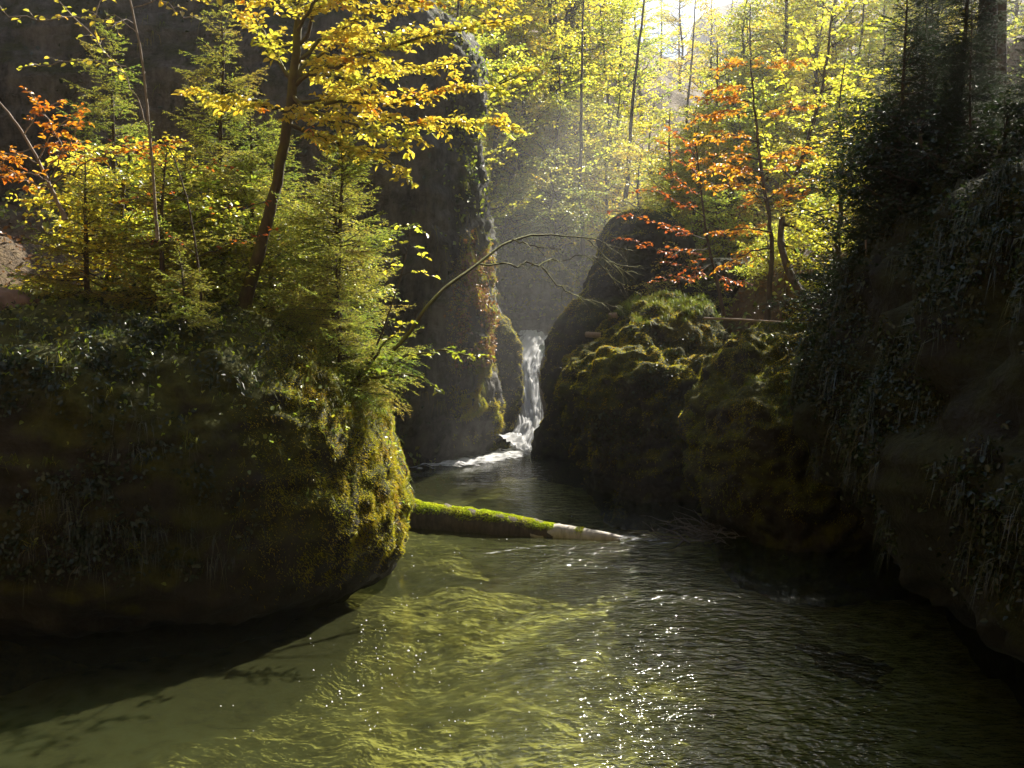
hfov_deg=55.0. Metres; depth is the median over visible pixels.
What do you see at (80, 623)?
boulder
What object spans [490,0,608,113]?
forest tree
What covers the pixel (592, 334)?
broken log
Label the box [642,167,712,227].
shrub
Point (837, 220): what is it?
shrub
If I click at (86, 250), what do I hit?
spruce
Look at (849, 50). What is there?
forest tree
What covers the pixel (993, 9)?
forest tree
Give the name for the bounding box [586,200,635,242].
shrub
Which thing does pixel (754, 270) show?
shrub
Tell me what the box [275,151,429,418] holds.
spruce
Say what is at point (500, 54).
forest tree
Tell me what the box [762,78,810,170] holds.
forest tree
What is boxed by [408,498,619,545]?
fallen log
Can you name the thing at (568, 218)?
shrub
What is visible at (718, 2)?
sky
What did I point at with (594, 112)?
forest tree
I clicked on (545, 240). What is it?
shrub
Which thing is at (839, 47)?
forest tree
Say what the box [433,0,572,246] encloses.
forest tree
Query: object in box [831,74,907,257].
spruce
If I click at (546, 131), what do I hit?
forest tree
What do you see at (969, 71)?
spruce
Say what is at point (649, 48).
forest tree
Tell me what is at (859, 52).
forest tree
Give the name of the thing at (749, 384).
grass
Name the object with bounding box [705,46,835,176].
shrub
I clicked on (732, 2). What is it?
spruce
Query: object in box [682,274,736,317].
shrub
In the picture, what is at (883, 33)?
forest tree
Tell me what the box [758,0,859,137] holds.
forest tree
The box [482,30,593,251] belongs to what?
forest tree
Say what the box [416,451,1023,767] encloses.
water
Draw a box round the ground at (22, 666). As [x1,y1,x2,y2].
[0,0,1023,695]
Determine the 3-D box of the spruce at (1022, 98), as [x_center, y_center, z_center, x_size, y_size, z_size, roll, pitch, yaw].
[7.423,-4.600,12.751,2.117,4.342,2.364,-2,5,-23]
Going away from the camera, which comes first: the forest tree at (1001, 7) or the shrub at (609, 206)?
the forest tree at (1001, 7)
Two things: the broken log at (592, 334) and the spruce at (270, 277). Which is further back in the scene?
the broken log at (592, 334)
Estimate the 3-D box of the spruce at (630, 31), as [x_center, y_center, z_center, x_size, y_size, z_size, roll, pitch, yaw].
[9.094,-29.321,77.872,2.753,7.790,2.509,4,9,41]
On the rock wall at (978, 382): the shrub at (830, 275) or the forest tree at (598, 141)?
the shrub at (830, 275)
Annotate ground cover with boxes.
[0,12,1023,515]
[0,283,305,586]
[3,0,503,482]
[436,18,492,264]
[444,230,501,368]
[495,244,593,327]
[553,291,727,460]
[781,136,1023,627]
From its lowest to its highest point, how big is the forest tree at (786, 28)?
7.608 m
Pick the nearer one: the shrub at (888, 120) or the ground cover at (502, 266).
the shrub at (888, 120)
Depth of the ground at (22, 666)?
19.68 m
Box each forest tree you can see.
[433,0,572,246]
[434,0,516,39]
[435,0,529,141]
[436,0,563,227]
[441,0,553,157]
[443,0,540,35]
[468,0,646,226]
[471,0,584,245]
[474,0,621,248]
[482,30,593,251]
[483,21,631,262]
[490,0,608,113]
[501,0,656,112]
[501,122,616,272]
[502,3,524,182]
[506,0,671,242]
[518,22,631,247]
[543,0,688,212]
[548,110,655,249]
[552,0,584,254]
[553,0,558,97]
[560,0,582,246]
[560,0,644,137]
[560,86,675,250]
[578,144,664,289]
[580,0,645,213]
[589,2,597,204]
[598,0,684,134]
[600,0,640,198]
[611,102,700,217]
[622,0,644,209]
[629,109,703,228]
[642,98,713,214]
[643,0,712,91]
[659,0,751,134]
[665,41,765,191]
[673,22,773,202]
[681,0,695,169]
[690,0,789,171]
[706,4,797,175]
[719,0,849,142]
[721,0,825,105]
[729,35,784,135]
[731,0,836,133]
[732,0,790,81]
[745,0,887,136]
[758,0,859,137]
[758,0,934,133]
[761,0,851,109]
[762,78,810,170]
[763,0,904,133]
[772,57,877,285]
[779,0,855,135]
[788,191,801,231]
[836,0,950,90]
[841,81,869,125]
[845,26,888,95]
[850,0,970,69]
[854,0,912,93]
[856,0,864,97]
[883,0,977,43]
[888,0,1023,52]
[974,0,997,135]
[974,0,1023,34]
[996,0,1006,125]
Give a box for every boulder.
[0,286,413,666]
[554,293,731,534]
[676,321,908,607]
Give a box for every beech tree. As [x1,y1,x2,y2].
[171,0,539,310]
[607,125,752,316]
[684,56,828,320]
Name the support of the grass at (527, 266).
on the ground at (22, 666)
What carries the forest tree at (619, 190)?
on the ground at (22, 666)
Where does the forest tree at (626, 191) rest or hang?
on the ground at (22, 666)
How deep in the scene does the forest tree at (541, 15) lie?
31.90 m
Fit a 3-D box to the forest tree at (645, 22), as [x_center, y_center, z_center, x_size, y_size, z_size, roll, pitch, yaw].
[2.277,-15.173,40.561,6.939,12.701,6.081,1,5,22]
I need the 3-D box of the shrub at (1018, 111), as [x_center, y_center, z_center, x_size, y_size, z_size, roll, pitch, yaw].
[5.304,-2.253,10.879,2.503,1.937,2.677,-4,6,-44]
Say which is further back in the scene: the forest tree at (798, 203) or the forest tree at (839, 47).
the forest tree at (839, 47)
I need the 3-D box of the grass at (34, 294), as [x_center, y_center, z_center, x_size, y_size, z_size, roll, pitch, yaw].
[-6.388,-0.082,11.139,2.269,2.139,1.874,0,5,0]
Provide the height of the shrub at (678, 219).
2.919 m
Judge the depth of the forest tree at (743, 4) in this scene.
43.04 m
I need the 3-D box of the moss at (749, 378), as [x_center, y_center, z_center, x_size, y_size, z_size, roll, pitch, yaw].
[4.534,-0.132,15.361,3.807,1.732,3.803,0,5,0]
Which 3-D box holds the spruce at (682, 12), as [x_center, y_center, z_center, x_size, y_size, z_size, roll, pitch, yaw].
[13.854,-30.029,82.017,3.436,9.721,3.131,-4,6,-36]
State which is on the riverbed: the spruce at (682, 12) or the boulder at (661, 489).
the boulder at (661, 489)
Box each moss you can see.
[0,288,288,586]
[225,322,415,607]
[443,227,505,447]
[475,306,524,479]
[531,208,690,479]
[553,292,725,534]
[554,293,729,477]
[678,321,815,442]
[678,322,863,526]
[788,143,1023,620]
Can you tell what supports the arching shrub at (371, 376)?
on the boulder at (80, 623)
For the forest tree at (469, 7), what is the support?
on the ground at (22, 666)
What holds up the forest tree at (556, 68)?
on the ground at (22, 666)
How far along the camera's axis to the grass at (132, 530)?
9.83 m
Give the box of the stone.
[680,258,759,311]
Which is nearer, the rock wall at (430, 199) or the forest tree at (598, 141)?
the rock wall at (430, 199)
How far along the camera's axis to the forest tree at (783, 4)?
37.15 m
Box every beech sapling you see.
[0,0,200,239]
[108,136,279,310]
[369,224,440,359]
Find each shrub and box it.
[0,86,187,220]
[4,132,239,307]
[79,151,290,310]
[243,193,408,332]
[350,234,654,394]
[484,138,564,225]
[486,170,550,257]
[497,147,609,249]
[523,222,589,256]
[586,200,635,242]
[601,171,709,230]
[624,241,711,295]
[641,121,753,221]
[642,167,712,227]
[663,72,789,196]
[682,183,777,261]
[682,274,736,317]
[702,119,778,176]
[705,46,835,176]
[718,190,789,258]
[729,223,801,294]
[752,255,839,377]
[753,137,830,207]
[763,205,806,253]
[775,221,867,330]
[782,222,871,330]
[782,278,824,321]
[784,110,951,260]
[790,192,848,252]
[812,83,1020,252]
[812,199,856,248]
[859,83,1023,220]
[919,94,1023,209]
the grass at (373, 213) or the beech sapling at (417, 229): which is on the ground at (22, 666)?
the grass at (373, 213)
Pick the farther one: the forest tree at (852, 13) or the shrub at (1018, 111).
the forest tree at (852, 13)
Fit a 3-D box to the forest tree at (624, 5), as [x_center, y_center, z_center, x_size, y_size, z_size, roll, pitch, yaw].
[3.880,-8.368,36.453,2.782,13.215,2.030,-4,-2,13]
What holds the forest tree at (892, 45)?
on the ground at (22, 666)
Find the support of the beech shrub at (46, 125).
on the ground at (22, 666)
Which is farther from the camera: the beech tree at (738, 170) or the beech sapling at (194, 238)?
the beech tree at (738, 170)
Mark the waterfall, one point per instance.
(520, 436)
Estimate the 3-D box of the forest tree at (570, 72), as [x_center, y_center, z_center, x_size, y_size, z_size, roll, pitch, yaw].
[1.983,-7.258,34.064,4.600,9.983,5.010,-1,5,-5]
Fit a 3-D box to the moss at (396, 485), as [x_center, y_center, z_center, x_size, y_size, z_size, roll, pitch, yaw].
[-2.154,0.723,12.597,1.835,3.158,5.088,0,5,0]
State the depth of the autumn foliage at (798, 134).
23.37 m
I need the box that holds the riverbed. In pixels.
[0,477,1023,767]
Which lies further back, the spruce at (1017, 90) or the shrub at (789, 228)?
the shrub at (789, 228)
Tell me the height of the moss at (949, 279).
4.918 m
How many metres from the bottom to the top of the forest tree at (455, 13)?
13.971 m
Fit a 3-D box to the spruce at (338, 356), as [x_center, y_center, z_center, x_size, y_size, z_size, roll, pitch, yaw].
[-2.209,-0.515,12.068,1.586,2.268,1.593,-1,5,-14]
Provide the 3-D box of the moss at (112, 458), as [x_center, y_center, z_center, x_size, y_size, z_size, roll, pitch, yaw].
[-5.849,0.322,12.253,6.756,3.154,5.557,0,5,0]
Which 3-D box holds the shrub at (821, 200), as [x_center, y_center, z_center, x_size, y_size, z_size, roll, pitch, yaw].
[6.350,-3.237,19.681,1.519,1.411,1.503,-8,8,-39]
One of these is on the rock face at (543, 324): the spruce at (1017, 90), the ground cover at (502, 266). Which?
the ground cover at (502, 266)
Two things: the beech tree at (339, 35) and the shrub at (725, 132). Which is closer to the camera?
the beech tree at (339, 35)
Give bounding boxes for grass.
[0,284,413,564]
[0,285,38,299]
[0,287,274,613]
[110,0,504,476]
[260,330,389,447]
[497,245,596,322]
[603,287,727,328]
[680,320,863,577]
[785,154,1023,634]
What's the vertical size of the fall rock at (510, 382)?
4.900 m
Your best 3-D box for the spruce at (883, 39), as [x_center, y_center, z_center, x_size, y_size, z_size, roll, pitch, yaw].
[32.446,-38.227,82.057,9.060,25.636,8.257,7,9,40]
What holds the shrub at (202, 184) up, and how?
on the ground at (22, 666)
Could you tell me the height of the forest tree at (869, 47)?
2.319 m
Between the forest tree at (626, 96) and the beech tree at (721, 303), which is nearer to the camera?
the beech tree at (721, 303)
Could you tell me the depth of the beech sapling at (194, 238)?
11.27 m
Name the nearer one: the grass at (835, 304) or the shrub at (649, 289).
the grass at (835, 304)
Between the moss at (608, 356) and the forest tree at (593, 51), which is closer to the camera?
the moss at (608, 356)
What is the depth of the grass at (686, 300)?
19.08 m
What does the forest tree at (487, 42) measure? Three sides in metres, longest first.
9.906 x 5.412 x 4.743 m
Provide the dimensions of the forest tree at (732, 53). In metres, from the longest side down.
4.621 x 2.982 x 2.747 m
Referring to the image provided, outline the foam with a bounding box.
[409,447,530,468]
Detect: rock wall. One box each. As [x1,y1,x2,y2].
[0,0,504,481]
[788,133,1023,707]
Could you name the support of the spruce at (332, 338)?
on the boulder at (80, 623)
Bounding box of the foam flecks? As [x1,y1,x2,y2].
[220,539,668,749]
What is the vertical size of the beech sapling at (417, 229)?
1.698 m
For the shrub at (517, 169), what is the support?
on the ground at (22, 666)
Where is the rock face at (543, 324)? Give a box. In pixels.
[495,246,596,349]
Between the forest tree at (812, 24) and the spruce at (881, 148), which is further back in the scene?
the forest tree at (812, 24)
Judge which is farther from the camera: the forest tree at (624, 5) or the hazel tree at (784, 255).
the forest tree at (624, 5)
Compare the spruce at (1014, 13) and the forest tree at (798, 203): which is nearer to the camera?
the forest tree at (798, 203)
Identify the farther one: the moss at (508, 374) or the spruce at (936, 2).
the moss at (508, 374)
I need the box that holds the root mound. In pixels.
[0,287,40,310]
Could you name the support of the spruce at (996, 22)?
on the rock wall at (978, 382)
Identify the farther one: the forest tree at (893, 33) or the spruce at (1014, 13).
the spruce at (1014, 13)
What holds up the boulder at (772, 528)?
on the riverbed
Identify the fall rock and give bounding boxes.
[472,307,523,482]
[530,209,699,487]
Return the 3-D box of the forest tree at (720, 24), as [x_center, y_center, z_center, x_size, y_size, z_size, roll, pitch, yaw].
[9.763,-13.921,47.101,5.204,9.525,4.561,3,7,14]
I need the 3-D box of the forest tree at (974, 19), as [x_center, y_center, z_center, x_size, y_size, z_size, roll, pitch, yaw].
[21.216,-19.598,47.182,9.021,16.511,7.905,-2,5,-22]
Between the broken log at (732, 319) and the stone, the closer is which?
the broken log at (732, 319)
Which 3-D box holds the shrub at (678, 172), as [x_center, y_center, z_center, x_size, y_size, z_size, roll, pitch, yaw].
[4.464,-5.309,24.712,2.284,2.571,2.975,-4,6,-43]
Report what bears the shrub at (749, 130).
on the ground at (22, 666)
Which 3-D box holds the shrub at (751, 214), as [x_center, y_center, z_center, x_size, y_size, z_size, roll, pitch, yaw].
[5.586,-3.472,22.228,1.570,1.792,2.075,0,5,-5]
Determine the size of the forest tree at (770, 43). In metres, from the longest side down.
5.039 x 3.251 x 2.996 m
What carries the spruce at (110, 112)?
on the boulder at (80, 623)
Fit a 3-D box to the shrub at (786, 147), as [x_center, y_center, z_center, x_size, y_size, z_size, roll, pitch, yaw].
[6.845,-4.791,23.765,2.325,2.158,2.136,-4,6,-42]
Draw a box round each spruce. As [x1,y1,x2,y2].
[1,149,155,312]
[47,8,172,291]
[87,147,261,319]
[118,0,317,323]
[119,147,258,314]
[134,247,227,343]
[177,87,350,332]
[209,119,358,322]
[261,104,432,403]
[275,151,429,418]
[288,251,401,420]
[623,13,640,53]
[636,1,658,58]
[648,0,680,79]
[663,0,697,78]
[703,0,741,103]
[723,0,764,102]
[810,0,976,285]
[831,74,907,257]
[841,1,924,74]
[846,0,1003,232]
[857,0,975,238]
[895,0,1023,137]
[912,0,1023,152]
[914,0,1016,196]
[970,26,1023,177]
[977,0,1023,32]
[993,3,1023,127]
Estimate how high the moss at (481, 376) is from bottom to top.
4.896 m
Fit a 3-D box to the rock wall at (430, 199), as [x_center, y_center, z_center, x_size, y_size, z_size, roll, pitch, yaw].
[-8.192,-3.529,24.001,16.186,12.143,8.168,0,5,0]
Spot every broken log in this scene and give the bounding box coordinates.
[585,332,600,337]
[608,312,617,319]
[703,317,783,321]
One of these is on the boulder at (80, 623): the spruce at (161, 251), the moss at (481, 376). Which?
the spruce at (161, 251)
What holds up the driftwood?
on the water
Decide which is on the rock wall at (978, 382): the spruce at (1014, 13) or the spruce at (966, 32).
the spruce at (966, 32)
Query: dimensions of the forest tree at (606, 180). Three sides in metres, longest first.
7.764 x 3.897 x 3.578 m
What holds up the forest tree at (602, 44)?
on the ground at (22, 666)
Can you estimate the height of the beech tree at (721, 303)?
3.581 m
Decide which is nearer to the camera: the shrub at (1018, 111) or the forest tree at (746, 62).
the shrub at (1018, 111)
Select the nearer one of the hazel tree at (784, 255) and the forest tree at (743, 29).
the hazel tree at (784, 255)
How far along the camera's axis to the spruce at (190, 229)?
12.33 m
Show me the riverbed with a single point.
(256, 703)
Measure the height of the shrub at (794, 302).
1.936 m
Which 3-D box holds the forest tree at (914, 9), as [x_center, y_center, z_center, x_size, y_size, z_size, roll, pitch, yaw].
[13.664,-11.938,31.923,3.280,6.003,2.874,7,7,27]
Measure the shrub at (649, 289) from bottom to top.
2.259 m
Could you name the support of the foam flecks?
on the water
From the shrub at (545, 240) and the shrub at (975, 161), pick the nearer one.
the shrub at (975, 161)
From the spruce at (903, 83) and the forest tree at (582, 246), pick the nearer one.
the spruce at (903, 83)
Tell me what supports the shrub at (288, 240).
on the boulder at (80, 623)
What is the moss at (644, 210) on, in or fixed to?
on the fall rock at (607, 293)
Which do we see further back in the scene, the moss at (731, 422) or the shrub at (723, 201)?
the shrub at (723, 201)
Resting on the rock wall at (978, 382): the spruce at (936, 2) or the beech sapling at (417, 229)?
the spruce at (936, 2)
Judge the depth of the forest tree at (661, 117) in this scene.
27.76 m
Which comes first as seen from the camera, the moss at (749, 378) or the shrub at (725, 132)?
the moss at (749, 378)
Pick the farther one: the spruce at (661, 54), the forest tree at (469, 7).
the spruce at (661, 54)
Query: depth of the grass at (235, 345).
10.79 m
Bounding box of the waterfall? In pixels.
[496,330,547,470]
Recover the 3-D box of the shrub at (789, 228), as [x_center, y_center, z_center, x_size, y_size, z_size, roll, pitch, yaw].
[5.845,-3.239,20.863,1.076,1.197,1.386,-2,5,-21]
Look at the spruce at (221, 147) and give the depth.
12.63 m
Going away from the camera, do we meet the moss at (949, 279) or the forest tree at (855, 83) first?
the moss at (949, 279)
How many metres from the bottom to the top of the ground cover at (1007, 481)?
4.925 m
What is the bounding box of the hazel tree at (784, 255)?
[753,0,902,318]
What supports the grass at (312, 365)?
on the boulder at (80, 623)
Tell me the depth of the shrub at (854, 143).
12.07 m
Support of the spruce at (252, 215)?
on the ground at (22, 666)
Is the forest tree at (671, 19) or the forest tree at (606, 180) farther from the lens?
the forest tree at (671, 19)
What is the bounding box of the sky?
[596,0,742,67]
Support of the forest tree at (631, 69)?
on the ground at (22, 666)
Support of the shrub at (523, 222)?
on the ground at (22, 666)
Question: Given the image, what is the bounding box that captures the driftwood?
[628,507,744,562]
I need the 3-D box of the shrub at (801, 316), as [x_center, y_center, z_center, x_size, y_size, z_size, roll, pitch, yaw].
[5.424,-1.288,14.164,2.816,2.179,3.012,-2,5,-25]
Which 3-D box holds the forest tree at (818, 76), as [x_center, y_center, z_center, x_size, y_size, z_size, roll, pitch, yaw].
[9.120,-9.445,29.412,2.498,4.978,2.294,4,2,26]
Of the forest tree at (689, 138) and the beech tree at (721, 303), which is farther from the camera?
the forest tree at (689, 138)
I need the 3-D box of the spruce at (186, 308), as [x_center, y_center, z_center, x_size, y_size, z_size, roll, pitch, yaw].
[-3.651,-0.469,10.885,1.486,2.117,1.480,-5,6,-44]
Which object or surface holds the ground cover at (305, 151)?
on the ground at (22, 666)
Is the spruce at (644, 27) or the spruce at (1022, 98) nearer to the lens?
the spruce at (1022, 98)
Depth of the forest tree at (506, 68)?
33.56 m
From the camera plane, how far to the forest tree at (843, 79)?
15.59 m
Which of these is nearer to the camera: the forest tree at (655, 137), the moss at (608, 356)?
the moss at (608, 356)
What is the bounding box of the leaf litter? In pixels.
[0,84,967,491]
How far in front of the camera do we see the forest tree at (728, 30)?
38.16 m
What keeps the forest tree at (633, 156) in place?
on the ground at (22, 666)
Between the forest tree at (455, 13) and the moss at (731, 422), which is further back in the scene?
the forest tree at (455, 13)
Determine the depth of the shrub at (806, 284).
17.55 m
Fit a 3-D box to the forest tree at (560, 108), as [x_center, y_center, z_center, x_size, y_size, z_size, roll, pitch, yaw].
[1.058,-6.368,32.105,4.865,10.160,5.551,1,6,-5]
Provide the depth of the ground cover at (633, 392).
17.23 m
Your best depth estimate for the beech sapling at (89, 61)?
10.80 m
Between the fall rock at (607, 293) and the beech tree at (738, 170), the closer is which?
the beech tree at (738, 170)
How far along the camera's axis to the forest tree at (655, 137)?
34.39 m
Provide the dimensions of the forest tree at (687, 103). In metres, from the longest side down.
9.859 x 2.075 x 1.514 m
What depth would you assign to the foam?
21.75 m
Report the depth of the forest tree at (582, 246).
30.85 m
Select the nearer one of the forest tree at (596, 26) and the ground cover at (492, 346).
the ground cover at (492, 346)
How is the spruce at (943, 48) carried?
on the rock wall at (978, 382)
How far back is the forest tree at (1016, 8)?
35.02 m
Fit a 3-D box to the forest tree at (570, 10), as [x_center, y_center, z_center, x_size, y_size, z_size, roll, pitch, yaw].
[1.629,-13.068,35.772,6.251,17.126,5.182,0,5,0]
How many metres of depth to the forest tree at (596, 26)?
35.74 m
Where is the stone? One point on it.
(708, 271)
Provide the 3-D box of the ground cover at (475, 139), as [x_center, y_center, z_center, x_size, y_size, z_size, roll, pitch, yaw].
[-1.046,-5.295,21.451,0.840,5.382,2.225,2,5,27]
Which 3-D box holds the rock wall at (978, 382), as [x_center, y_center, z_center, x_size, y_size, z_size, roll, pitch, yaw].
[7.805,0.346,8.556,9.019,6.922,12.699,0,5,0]
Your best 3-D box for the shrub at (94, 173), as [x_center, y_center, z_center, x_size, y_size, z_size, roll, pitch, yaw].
[-4.889,-1.856,12.770,2.741,2.768,2.970,2,5,28]
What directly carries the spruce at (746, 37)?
on the ground at (22, 666)
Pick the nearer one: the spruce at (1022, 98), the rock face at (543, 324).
the spruce at (1022, 98)
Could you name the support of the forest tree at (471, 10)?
on the ground at (22, 666)
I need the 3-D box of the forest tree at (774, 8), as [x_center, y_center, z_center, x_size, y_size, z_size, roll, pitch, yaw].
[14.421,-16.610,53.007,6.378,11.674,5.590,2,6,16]

